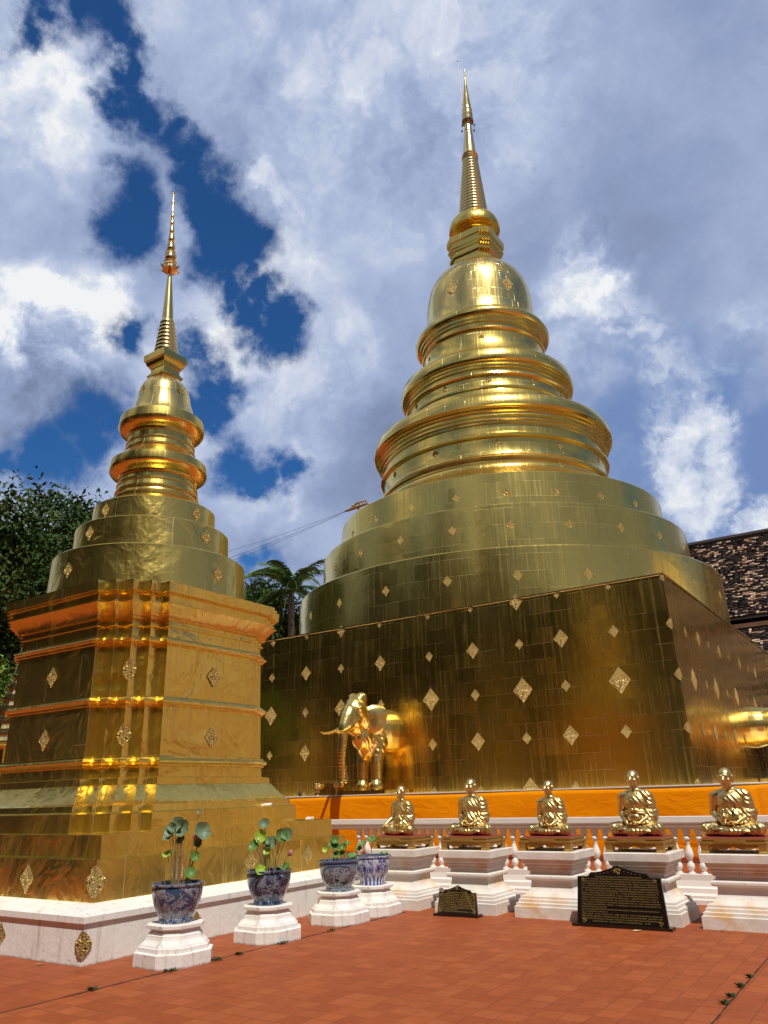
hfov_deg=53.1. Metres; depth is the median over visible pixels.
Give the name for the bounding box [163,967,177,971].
weed tuft
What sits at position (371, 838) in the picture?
lotus plant
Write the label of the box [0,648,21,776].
stupa
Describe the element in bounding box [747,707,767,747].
elephant statue
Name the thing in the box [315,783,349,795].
stepped altar
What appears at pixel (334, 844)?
lotus plant
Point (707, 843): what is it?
table
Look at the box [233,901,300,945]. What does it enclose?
pot pedestal
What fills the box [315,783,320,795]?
offering vase
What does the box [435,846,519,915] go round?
statue pedestal
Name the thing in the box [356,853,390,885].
pot
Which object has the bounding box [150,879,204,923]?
pot
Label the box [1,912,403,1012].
paving joint
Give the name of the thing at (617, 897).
stone plaque
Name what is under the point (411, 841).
table
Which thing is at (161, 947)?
pot pedestal
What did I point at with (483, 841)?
table
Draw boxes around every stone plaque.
[433,885,482,917]
[572,865,675,931]
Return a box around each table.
[371,834,433,848]
[440,834,506,850]
[518,834,587,851]
[604,835,677,852]
[699,835,767,854]
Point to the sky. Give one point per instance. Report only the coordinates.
(310, 151)
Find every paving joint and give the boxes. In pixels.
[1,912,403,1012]
[711,958,767,1023]
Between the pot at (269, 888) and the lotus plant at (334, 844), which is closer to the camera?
the pot at (269, 888)
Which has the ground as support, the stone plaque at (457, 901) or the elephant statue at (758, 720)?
the stone plaque at (457, 901)
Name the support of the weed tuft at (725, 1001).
on the ground
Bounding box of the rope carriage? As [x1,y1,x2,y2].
[230,500,369,559]
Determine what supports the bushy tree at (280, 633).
on the ground
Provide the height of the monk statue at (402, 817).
0.728 m
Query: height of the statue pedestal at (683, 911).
0.800 m
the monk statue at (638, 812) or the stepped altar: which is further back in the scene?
the stepped altar
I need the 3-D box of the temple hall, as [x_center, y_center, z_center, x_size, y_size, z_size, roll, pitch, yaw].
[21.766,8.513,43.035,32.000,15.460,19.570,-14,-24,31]
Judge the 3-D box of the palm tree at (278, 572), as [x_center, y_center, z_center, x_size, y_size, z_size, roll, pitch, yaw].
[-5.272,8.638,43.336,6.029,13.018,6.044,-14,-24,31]
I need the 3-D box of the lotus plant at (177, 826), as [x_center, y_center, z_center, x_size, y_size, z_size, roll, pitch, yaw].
[-2.160,3.682,8.388,0.537,0.801,0.189,-3,-20,3]
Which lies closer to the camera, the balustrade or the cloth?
the balustrade
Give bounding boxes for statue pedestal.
[369,846,443,910]
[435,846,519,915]
[514,847,594,920]
[603,848,699,927]
[699,849,767,932]
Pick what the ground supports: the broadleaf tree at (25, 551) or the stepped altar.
the broadleaf tree at (25, 551)
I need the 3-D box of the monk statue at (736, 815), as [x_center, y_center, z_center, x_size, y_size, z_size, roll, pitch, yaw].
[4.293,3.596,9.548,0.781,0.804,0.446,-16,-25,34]
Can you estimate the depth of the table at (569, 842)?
10.40 m
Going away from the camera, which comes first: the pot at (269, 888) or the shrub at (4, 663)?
the pot at (269, 888)
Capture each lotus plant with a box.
[160,810,211,884]
[249,818,292,874]
[322,836,357,860]
[355,835,387,856]
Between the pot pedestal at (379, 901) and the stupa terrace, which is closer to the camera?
the pot pedestal at (379, 901)
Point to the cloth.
(668, 801)
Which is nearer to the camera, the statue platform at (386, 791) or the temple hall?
the statue platform at (386, 791)
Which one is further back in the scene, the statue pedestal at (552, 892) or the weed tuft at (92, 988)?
the statue pedestal at (552, 892)
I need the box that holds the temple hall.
[688,528,767,651]
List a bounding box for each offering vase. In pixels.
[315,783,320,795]
[333,783,338,794]
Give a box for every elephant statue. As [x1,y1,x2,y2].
[320,692,403,789]
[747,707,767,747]
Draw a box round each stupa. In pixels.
[0,191,359,966]
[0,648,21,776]
[260,60,767,796]
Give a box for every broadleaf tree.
[0,465,110,690]
[1,502,53,637]
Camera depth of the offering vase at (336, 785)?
22.07 m
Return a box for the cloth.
[290,784,767,859]
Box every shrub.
[0,654,16,702]
[0,657,15,703]
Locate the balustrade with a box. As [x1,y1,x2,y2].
[331,815,767,904]
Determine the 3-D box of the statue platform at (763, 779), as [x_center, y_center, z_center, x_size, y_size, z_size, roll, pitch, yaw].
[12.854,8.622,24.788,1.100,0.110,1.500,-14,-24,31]
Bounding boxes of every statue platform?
[343,789,408,794]
[760,778,767,781]
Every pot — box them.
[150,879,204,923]
[245,867,291,905]
[318,858,359,891]
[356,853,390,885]
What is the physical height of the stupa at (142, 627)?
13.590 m
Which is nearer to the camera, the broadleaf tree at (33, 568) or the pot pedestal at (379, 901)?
the pot pedestal at (379, 901)
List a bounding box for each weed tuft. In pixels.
[87,986,99,990]
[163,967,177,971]
[718,999,729,1004]
[725,992,735,996]
[734,982,744,986]
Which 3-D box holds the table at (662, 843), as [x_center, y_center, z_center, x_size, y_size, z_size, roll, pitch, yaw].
[3.325,4.293,9.966,0.754,0.179,0.638,-14,-24,31]
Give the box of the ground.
[0,856,767,1023]
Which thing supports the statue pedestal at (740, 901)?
on the ground
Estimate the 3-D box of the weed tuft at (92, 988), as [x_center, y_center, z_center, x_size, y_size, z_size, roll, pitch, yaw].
[-2.633,4.309,6.965,0.101,0.030,0.138,-14,-24,31]
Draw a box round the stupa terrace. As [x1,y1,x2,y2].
[286,782,767,862]
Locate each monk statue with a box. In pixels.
[381,786,414,835]
[448,779,491,835]
[527,780,571,835]
[608,770,664,836]
[700,768,766,836]
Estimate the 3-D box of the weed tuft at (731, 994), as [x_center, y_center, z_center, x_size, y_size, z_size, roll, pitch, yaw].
[2.747,3.825,6.098,0.093,0.031,0.095,-14,-24,31]
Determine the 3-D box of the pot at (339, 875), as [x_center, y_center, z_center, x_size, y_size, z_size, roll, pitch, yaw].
[-0.614,4.935,10.455,0.570,0.383,0.570,-14,-24,31]
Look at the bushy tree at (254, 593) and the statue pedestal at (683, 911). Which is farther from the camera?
the bushy tree at (254, 593)
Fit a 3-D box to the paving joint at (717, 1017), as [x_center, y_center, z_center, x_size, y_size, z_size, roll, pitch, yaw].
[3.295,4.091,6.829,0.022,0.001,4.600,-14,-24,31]
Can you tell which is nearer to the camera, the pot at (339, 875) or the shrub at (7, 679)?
the pot at (339, 875)
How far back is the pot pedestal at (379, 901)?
10.71 m
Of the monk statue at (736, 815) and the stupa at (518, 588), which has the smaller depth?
the monk statue at (736, 815)
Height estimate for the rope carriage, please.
4.494 m
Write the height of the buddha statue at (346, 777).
0.600 m
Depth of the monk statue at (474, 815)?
11.30 m
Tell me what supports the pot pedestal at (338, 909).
on the ground
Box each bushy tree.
[245,569,301,639]
[268,599,300,639]
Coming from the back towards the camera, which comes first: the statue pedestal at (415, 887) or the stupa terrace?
the stupa terrace
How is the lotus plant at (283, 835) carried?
on the pot at (269, 888)
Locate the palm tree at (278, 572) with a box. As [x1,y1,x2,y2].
[245,559,324,635]
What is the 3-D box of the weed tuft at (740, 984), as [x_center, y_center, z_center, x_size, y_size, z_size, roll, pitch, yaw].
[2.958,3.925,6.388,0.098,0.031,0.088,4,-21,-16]
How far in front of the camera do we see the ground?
7.01 m
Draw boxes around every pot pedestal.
[132,918,212,970]
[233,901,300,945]
[309,888,369,926]
[352,882,401,917]
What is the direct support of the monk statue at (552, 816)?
on the table at (569, 842)
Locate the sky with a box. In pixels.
[0,0,767,613]
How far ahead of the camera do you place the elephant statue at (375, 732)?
22.04 m
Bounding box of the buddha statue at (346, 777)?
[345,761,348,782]

